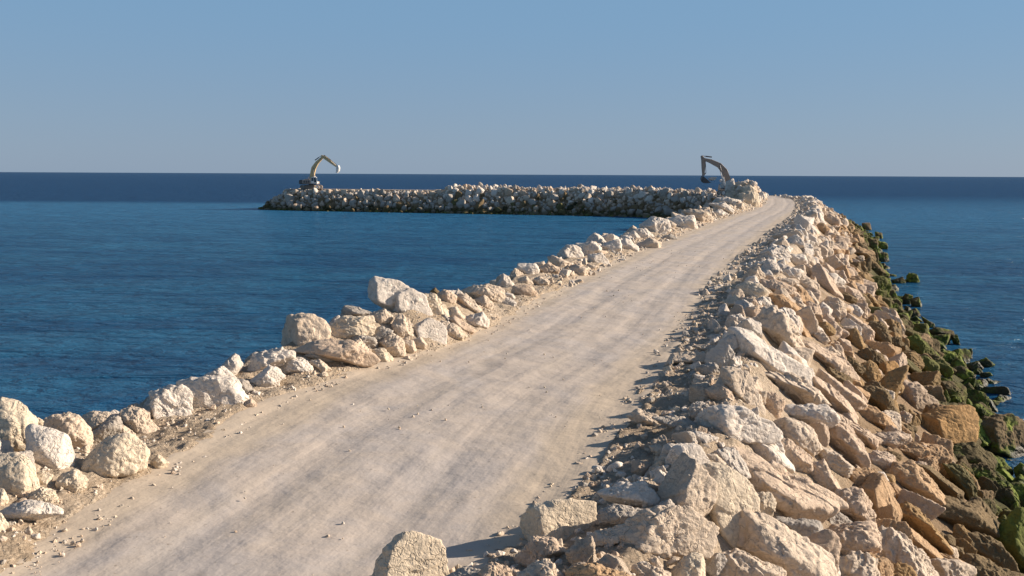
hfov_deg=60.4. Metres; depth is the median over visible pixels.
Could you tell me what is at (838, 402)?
boulder
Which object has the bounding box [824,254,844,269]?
boulder
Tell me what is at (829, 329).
boulder
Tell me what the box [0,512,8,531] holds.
boulder
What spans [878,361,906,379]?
boulder
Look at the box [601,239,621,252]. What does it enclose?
boulder
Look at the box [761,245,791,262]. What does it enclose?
boulder
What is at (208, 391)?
boulder
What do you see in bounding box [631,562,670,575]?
boulder
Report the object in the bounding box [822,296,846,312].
boulder
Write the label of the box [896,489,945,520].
boulder
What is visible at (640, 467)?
boulder
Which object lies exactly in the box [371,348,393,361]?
boulder
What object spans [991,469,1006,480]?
boulder
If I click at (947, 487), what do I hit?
boulder
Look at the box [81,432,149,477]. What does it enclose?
boulder
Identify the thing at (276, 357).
boulder
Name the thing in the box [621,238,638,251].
boulder
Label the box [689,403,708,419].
boulder
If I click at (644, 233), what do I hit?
boulder
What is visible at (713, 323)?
boulder
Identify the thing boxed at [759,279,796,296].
boulder
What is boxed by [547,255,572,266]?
boulder
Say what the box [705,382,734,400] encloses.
boulder
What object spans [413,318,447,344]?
boulder
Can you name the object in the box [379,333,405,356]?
boulder
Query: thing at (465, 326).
boulder
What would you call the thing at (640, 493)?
boulder
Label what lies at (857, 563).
boulder
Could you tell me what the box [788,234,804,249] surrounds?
boulder
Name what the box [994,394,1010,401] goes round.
boulder
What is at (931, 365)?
boulder
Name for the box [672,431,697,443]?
boulder
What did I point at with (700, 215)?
boulder
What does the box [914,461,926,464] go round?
boulder
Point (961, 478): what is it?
boulder
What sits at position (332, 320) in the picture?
boulder
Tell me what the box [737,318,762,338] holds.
boulder
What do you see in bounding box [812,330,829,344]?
boulder
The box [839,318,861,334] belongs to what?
boulder
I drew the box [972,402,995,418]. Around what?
boulder
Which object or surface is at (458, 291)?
boulder
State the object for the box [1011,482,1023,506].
boulder
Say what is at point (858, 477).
boulder
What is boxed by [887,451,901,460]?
boulder
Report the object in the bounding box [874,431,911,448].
boulder
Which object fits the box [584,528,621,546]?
boulder
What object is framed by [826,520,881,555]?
boulder
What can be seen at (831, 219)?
boulder
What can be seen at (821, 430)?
boulder
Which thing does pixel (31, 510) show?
boulder
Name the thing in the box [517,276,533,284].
boulder
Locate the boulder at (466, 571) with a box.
[446,567,479,575]
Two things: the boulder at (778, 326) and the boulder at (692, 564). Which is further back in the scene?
the boulder at (778, 326)
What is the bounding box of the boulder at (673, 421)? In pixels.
[652,415,698,427]
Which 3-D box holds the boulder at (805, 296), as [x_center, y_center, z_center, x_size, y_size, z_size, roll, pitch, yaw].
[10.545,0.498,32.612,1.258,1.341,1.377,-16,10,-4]
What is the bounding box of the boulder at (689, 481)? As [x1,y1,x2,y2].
[656,452,717,516]
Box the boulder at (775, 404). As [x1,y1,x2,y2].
[766,391,785,418]
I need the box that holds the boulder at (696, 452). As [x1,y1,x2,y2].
[664,444,709,464]
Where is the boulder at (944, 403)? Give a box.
[938,401,957,404]
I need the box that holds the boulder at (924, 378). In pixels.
[909,370,940,385]
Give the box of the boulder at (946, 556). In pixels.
[939,552,963,561]
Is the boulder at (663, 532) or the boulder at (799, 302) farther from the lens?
the boulder at (799, 302)
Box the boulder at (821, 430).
[809,422,829,447]
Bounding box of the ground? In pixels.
[0,184,1008,575]
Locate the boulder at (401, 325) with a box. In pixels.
[391,313,413,336]
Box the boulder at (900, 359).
[888,352,907,366]
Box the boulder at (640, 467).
[631,459,649,475]
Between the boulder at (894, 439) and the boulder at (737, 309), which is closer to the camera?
the boulder at (894, 439)
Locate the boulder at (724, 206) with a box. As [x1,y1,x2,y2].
[707,201,734,213]
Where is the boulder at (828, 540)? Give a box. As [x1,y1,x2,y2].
[808,529,841,572]
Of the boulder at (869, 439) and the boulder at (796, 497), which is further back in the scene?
the boulder at (869, 439)
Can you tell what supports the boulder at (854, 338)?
on the ground
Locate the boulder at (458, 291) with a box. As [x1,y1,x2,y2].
[454,289,462,294]
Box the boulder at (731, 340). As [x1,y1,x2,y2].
[715,334,738,351]
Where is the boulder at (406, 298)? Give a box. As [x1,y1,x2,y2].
[393,287,432,315]
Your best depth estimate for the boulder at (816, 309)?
31.30 m
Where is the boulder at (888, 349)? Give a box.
[865,341,901,357]
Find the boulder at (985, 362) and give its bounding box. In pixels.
[979,357,994,366]
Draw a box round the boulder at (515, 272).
[509,268,522,278]
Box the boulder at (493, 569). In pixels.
[478,562,512,575]
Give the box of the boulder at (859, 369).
[847,356,865,375]
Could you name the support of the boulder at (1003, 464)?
on the ground
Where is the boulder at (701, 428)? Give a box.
[697,426,706,432]
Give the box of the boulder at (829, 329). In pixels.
[818,321,835,335]
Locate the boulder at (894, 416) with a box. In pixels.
[882,410,901,429]
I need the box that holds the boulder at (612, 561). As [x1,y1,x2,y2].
[596,554,631,574]
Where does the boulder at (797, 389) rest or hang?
on the ground
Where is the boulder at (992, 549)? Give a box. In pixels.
[968,532,1018,572]
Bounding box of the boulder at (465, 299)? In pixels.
[457,293,482,312]
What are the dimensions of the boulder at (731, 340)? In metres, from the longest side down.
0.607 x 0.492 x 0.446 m
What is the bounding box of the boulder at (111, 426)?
[93,416,122,443]
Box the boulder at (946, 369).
[934,359,953,376]
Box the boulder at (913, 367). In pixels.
[907,359,921,373]
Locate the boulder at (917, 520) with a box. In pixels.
[899,501,953,554]
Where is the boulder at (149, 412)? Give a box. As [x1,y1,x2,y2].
[119,407,151,426]
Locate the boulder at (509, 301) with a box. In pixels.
[502,297,516,305]
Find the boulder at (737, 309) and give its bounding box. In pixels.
[728,304,744,316]
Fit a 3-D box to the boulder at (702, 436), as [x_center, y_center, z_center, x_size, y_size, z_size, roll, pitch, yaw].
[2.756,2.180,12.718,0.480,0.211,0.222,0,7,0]
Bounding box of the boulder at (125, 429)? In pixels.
[120,425,137,437]
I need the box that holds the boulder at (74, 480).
[55,468,87,491]
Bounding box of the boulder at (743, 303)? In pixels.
[734,299,753,307]
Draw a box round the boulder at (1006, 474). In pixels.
[995,467,1013,481]
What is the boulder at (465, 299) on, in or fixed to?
on the ground
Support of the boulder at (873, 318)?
on the ground
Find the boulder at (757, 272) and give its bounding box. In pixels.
[741,265,765,282]
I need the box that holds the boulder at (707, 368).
[696,362,719,374]
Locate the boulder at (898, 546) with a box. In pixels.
[876,525,938,575]
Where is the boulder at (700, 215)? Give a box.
[681,209,713,222]
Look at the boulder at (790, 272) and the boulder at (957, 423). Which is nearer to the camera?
the boulder at (957, 423)
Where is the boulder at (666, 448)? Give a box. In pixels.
[659,443,694,456]
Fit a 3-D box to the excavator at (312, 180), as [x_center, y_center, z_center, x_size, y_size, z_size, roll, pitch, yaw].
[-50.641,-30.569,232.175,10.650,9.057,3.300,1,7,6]
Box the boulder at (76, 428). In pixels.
[43,412,93,448]
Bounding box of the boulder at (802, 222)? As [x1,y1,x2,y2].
[794,214,810,230]
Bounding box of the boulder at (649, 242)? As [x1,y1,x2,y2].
[636,237,661,247]
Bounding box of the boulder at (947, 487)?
[916,463,964,501]
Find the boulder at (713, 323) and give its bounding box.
[708,318,719,330]
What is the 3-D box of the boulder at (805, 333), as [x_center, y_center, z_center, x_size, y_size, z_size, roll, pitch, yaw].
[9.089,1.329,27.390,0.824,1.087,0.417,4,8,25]
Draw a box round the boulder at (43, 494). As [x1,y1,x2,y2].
[29,487,58,502]
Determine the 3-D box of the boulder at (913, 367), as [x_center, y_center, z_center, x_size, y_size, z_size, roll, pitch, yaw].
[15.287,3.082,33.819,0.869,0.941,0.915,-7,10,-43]
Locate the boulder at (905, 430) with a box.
[901,424,911,434]
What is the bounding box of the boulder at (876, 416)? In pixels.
[859,403,896,428]
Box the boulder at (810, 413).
[784,403,840,428]
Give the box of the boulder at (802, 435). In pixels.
[774,417,822,456]
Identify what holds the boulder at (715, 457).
on the ground
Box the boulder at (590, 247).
[581,241,601,254]
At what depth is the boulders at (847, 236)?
56.62 m
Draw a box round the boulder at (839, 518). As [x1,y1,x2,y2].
[828,512,851,523]
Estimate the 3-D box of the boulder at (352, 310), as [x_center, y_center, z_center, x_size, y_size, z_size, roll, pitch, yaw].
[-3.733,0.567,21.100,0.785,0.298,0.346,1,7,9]
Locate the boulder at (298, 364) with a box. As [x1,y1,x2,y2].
[279,357,313,373]
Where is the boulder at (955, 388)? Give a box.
[940,380,967,403]
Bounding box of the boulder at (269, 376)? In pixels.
[249,365,285,387]
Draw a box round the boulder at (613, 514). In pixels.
[596,503,641,525]
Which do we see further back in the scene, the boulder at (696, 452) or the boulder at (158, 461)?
the boulder at (158, 461)
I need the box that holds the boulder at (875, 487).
[858,472,902,520]
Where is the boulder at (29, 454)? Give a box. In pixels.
[19,450,35,467]
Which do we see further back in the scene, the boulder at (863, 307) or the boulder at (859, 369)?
the boulder at (863, 307)
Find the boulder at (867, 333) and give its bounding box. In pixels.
[845,313,874,340]
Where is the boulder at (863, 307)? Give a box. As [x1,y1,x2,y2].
[848,303,867,319]
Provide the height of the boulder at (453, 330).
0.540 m
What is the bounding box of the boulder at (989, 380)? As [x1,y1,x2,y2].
[986,378,1000,383]
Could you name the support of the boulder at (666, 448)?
on the ground
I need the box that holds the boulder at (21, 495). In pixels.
[17,491,26,497]
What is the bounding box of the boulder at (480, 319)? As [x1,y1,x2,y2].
[466,312,489,328]
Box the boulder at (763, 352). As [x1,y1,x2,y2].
[722,327,810,381]
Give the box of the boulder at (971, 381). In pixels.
[962,377,975,386]
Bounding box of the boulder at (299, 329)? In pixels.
[281,313,330,346]
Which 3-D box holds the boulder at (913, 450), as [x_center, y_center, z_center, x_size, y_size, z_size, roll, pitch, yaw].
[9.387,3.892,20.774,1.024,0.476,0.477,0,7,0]
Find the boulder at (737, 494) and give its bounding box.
[702,462,759,547]
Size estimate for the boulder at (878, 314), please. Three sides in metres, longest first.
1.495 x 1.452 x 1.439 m
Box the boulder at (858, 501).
[833,486,877,528]
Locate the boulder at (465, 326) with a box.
[448,316,475,333]
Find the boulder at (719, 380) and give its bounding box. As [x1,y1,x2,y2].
[716,376,722,383]
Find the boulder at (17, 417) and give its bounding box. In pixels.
[0,397,37,451]
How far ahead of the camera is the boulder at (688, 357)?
18.82 m
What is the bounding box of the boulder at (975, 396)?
[967,389,989,405]
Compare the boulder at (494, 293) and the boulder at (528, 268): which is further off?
the boulder at (528, 268)
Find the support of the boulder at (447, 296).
on the ground
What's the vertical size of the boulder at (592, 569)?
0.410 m
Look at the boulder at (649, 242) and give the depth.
49.84 m
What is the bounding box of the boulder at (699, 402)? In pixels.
[694,401,704,405]
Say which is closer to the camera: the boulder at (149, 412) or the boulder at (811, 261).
the boulder at (149, 412)
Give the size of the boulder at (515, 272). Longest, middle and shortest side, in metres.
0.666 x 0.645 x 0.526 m
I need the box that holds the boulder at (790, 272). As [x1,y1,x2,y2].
[782,266,801,280]
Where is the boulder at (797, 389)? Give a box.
[765,371,831,405]
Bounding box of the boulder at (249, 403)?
[244,399,256,407]
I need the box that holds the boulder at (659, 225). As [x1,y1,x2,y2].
[639,216,670,233]
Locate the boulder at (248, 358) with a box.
[244,351,259,361]
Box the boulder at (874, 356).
[856,348,885,365]
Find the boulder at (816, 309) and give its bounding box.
[805,301,821,314]
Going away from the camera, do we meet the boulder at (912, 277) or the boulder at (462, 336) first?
the boulder at (462, 336)
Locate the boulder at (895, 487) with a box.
[890,482,901,498]
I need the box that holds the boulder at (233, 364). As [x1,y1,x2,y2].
[221,353,243,374]
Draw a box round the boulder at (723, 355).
[704,345,734,366]
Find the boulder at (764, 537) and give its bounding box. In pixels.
[737,509,838,575]
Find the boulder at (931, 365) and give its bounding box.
[921,355,939,371]
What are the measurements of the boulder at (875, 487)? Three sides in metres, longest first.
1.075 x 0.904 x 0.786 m
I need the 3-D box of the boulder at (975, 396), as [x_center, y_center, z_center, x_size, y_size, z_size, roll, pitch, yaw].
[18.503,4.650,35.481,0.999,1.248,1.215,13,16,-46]
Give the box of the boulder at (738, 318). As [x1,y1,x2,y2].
[725,313,745,328]
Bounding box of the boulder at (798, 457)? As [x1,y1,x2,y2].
[781,438,813,474]
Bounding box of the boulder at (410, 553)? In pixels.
[372,530,449,575]
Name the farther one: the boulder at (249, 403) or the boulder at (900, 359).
the boulder at (900, 359)
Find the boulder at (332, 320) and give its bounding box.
[329,315,339,325]
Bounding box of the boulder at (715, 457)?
[706,453,725,463]
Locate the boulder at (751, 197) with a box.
[738,191,759,206]
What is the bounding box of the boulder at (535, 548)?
[513,536,566,566]
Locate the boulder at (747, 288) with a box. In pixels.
[737,281,767,296]
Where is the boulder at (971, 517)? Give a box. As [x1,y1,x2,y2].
[937,495,999,538]
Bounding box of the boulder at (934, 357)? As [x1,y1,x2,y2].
[926,353,944,360]
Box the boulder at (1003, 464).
[996,457,1013,475]
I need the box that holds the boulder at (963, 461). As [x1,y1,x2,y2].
[955,456,977,481]
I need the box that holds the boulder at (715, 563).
[705,552,727,575]
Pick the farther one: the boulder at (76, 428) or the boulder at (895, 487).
the boulder at (895, 487)
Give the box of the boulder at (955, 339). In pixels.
[950,333,959,344]
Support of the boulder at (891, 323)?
on the ground
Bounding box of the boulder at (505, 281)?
[496,273,514,287]
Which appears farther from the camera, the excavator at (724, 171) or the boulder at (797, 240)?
the excavator at (724, 171)
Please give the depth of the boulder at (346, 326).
19.61 m
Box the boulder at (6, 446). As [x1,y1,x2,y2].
[0,439,14,452]
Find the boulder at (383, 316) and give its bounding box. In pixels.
[370,308,392,323]
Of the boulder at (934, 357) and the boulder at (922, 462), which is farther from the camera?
the boulder at (934, 357)
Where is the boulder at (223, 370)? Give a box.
[204,366,237,378]
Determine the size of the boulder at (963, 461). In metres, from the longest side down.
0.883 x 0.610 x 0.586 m
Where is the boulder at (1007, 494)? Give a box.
[992,480,1020,507]
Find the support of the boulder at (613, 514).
on the ground
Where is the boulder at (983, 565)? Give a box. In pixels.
[961,553,1023,575]
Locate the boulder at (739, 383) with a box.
[719,366,765,415]
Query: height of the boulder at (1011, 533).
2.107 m
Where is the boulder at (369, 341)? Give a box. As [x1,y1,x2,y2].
[350,335,377,347]
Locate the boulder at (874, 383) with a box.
[864,380,883,388]
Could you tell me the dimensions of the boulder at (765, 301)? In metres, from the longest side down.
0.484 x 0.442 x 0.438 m
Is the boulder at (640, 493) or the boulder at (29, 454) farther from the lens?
the boulder at (29, 454)
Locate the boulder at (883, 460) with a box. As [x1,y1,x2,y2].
[868,450,895,470]
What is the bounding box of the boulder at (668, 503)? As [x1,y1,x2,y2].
[656,499,674,506]
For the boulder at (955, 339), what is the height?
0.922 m
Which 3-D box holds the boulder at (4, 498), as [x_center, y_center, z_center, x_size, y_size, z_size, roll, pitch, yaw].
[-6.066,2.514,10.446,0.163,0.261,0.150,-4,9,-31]
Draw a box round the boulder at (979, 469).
[968,462,995,479]
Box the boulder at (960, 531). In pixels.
[952,524,972,544]
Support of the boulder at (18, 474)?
on the ground
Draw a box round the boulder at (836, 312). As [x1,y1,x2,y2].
[819,302,840,322]
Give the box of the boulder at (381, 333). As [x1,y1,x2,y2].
[371,326,393,342]
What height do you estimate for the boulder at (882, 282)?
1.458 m
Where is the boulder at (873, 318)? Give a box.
[866,315,878,321]
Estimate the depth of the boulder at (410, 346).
20.07 m
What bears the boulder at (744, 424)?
on the ground
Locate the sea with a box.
[0,172,1023,477]
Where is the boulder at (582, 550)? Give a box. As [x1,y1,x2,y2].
[565,535,596,564]
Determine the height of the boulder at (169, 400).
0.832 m
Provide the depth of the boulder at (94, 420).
14.01 m
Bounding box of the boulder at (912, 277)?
[905,273,919,282]
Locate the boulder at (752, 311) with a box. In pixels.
[743,305,760,317]
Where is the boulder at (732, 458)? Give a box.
[714,447,750,478]
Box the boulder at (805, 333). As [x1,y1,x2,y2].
[801,325,812,338]
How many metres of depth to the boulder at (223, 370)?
16.79 m
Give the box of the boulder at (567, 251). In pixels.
[557,245,583,258]
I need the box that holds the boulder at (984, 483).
[977,476,997,499]
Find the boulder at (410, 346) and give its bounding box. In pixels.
[404,340,416,352]
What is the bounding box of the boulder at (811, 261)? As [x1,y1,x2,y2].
[799,252,815,266]
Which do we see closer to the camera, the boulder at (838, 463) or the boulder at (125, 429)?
the boulder at (125, 429)
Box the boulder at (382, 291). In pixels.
[367,276,409,310]
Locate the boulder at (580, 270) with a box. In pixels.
[568,265,588,275]
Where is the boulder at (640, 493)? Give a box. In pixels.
[597,481,660,505]
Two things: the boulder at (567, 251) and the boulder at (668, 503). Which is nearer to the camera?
the boulder at (668, 503)
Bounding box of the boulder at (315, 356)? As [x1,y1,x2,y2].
[304,353,333,361]
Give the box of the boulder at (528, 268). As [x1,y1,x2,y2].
[516,263,539,273]
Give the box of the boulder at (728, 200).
[715,196,741,204]
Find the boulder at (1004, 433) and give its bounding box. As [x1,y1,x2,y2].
[982,413,1023,457]
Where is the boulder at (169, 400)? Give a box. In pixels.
[148,384,192,418]
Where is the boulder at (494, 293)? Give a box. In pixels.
[461,283,505,302]
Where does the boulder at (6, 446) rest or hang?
on the ground
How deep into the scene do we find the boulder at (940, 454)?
21.57 m
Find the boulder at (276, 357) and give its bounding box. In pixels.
[247,347,295,370]
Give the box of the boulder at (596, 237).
[586,232,605,243]
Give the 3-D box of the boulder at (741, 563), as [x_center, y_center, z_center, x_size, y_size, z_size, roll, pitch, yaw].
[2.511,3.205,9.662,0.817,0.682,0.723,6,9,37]
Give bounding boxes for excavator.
[299,155,339,188]
[700,155,738,194]
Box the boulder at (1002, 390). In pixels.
[982,386,1010,394]
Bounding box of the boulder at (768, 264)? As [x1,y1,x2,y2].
[761,259,779,272]
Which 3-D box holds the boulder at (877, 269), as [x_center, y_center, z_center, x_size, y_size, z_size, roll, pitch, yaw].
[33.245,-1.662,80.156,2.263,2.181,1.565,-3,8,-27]
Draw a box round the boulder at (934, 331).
[929,327,953,339]
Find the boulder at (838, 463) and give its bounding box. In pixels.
[818,446,854,477]
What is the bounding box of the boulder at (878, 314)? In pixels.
[869,310,905,335]
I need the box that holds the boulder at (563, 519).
[520,498,596,540]
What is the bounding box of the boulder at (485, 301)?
[475,295,493,309]
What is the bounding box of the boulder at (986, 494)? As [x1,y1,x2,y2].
[977,489,993,499]
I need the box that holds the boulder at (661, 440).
[650,435,666,446]
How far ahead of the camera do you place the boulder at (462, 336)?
21.72 m
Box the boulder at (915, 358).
[901,350,924,370]
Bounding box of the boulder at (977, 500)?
[966,496,998,527]
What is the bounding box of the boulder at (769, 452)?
[750,443,794,473]
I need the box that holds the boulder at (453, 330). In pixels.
[440,320,461,338]
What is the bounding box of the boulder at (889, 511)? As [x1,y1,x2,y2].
[873,504,899,520]
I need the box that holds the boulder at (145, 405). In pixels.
[143,397,150,409]
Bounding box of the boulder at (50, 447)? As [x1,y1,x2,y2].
[25,423,75,468]
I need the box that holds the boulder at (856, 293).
[845,287,865,302]
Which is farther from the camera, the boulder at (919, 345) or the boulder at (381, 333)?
the boulder at (919, 345)
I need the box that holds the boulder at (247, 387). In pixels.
[239,379,255,393]
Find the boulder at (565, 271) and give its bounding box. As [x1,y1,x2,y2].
[559,269,571,275]
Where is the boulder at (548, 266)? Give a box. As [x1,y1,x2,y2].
[539,261,559,273]
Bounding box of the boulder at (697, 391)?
[689,382,710,402]
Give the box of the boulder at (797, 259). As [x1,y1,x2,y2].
[790,254,807,265]
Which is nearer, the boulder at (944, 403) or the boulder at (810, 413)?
the boulder at (810, 413)
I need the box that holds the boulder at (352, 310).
[340,305,371,316]
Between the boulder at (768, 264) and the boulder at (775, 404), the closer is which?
the boulder at (775, 404)
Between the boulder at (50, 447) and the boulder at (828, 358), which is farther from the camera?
the boulder at (828, 358)
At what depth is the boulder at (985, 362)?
43.75 m
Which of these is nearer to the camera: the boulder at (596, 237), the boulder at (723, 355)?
the boulder at (723, 355)
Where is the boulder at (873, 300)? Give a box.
[863,293,881,307]
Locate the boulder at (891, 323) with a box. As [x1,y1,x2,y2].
[885,319,901,329]
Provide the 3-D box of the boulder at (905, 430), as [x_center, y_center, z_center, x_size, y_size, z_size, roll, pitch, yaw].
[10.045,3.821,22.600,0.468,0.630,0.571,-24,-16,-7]
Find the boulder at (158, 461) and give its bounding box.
[150,454,168,468]
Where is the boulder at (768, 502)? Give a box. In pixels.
[756,491,776,516]
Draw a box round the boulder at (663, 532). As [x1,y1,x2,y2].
[612,505,719,559]
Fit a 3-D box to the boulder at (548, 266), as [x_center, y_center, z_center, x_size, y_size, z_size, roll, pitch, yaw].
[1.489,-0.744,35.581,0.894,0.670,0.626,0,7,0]
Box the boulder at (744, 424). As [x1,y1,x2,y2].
[694,404,782,444]
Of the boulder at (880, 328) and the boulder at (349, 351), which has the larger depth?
the boulder at (880, 328)
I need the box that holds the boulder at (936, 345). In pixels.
[931,338,939,351]
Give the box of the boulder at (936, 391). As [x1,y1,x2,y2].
[923,385,945,402]
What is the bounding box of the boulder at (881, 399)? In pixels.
[860,385,899,413]
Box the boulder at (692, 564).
[669,552,705,575]
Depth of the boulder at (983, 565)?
15.33 m
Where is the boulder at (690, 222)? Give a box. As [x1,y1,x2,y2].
[670,215,695,227]
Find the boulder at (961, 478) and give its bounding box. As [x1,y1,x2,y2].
[942,463,977,500]
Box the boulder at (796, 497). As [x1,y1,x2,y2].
[723,446,848,523]
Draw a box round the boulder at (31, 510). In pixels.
[0,499,63,520]
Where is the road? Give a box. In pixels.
[0,189,800,575]
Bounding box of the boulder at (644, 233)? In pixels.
[633,228,653,238]
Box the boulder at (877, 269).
[871,259,889,277]
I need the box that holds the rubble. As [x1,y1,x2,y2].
[0,198,807,575]
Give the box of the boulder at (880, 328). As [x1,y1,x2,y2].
[867,320,891,342]
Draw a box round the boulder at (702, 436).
[694,431,718,443]
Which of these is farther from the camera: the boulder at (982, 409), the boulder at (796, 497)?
the boulder at (982, 409)
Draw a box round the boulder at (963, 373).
[952,365,974,379]
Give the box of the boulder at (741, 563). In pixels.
[719,548,786,575]
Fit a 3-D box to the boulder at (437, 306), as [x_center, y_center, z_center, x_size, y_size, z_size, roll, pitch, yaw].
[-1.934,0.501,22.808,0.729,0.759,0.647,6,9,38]
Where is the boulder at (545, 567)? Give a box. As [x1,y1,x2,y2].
[516,558,556,575]
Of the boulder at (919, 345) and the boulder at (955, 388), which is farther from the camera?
the boulder at (919, 345)
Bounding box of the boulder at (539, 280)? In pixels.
[533,276,549,284]
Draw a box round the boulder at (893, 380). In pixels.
[879,365,908,399]
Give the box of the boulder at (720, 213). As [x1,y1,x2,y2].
[713,209,728,217]
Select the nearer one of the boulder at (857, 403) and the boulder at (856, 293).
the boulder at (857, 403)
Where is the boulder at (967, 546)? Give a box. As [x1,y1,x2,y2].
[955,538,976,553]
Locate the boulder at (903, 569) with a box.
[893,562,916,575]
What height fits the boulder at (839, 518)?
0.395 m
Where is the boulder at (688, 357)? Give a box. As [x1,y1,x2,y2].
[663,351,705,365]
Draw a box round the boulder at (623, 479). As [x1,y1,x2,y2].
[613,477,628,484]
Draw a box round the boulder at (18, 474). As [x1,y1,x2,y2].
[0,452,39,494]
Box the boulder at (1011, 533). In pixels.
[995,507,1023,573]
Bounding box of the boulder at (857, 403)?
[816,368,867,411]
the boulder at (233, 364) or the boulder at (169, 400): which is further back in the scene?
the boulder at (233, 364)
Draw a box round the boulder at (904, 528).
[876,518,912,542]
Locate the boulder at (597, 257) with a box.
[587,253,608,263]
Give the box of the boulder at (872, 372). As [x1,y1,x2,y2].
[859,360,881,381]
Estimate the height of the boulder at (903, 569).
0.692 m
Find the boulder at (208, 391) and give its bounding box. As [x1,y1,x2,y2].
[176,375,248,407]
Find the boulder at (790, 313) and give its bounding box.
[779,307,799,330]
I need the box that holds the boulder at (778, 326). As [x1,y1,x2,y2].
[752,305,804,347]
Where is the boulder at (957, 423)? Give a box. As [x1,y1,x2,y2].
[921,405,979,443]
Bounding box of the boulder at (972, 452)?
[953,441,997,469]
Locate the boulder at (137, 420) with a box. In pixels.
[121,406,159,433]
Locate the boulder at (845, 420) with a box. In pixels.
[836,412,850,425]
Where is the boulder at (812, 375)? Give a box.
[803,364,814,385]
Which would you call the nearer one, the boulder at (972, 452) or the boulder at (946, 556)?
the boulder at (946, 556)
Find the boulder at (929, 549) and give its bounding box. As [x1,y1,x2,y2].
[911,528,943,558]
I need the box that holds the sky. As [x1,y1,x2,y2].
[0,0,1023,176]
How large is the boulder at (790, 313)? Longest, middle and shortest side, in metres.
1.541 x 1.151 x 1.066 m
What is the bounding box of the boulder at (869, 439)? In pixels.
[850,420,882,449]
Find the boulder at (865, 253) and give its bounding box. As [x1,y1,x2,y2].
[854,247,875,260]
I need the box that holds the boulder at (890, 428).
[881,425,906,444]
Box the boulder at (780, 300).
[768,293,801,311]
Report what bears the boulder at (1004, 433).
on the ground
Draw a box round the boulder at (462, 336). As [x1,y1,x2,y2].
[456,325,467,340]
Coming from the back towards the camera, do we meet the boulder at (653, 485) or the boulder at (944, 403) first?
the boulder at (944, 403)
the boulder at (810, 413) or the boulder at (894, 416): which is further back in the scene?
the boulder at (894, 416)
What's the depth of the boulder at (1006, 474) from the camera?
26.74 m
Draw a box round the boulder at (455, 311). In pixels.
[447,306,465,320]
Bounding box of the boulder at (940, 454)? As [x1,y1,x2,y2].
[918,442,952,469]
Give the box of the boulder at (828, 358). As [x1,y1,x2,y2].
[802,340,850,374]
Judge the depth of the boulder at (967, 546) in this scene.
16.64 m
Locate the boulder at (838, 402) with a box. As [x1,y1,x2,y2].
[812,376,858,419]
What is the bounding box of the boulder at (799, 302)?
[792,297,805,307]
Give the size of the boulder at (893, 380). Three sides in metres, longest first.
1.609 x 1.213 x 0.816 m
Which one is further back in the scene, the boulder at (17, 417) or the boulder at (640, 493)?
the boulder at (17, 417)
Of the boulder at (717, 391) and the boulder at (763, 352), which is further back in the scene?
the boulder at (763, 352)
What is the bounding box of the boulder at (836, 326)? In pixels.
[828,320,842,337]
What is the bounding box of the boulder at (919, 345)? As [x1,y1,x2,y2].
[906,334,934,354]
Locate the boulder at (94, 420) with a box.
[81,411,112,431]
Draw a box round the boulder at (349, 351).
[293,338,380,367]
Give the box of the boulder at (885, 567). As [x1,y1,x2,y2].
[863,551,893,575]
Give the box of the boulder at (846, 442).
[829,421,870,467]
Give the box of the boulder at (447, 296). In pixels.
[437,289,456,303]
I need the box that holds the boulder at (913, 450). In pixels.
[897,442,929,460]
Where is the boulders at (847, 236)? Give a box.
[7,178,1023,575]
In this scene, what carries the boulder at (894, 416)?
on the ground
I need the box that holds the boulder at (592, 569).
[565,562,634,575]
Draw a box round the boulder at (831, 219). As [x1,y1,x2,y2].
[824,214,839,225]
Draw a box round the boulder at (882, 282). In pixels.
[871,275,891,294]
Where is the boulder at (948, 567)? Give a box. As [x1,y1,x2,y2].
[930,558,976,575]
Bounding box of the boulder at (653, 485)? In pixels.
[639,480,658,491]
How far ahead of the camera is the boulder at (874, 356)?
30.72 m
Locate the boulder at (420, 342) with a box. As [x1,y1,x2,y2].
[413,337,426,349]
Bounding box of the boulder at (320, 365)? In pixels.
[309,359,330,371]
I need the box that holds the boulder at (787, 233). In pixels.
[772,229,802,238]
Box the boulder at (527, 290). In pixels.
[511,285,537,295]
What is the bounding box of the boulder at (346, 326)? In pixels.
[330,315,375,338]
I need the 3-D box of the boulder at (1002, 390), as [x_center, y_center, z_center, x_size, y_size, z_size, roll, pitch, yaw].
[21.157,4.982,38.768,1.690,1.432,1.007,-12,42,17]
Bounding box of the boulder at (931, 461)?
[915,456,939,471]
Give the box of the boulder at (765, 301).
[757,296,771,306]
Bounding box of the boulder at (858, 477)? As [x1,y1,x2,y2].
[849,467,887,486]
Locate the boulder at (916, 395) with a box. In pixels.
[901,379,938,412]
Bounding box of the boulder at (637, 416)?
[626,408,657,424]
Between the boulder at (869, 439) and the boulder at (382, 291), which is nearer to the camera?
the boulder at (869, 439)
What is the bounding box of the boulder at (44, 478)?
[36,471,52,484]
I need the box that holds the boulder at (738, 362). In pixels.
[733,357,742,366]
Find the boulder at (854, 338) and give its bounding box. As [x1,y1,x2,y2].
[846,328,865,349]
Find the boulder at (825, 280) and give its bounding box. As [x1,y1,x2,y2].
[810,263,844,299]
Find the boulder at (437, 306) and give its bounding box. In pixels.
[424,293,450,316]
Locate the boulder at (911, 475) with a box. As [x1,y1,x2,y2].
[884,459,945,505]
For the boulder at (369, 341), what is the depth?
19.54 m
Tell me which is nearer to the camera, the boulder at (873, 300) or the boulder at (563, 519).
the boulder at (563, 519)
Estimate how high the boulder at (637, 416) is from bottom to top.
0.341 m
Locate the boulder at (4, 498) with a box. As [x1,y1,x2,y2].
[0,488,8,503]
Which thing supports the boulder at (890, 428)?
on the ground
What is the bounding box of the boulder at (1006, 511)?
[999,508,1011,516]
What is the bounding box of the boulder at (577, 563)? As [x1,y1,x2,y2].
[570,562,585,566]
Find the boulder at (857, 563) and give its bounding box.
[839,550,879,575]
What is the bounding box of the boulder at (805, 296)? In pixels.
[793,285,814,303]

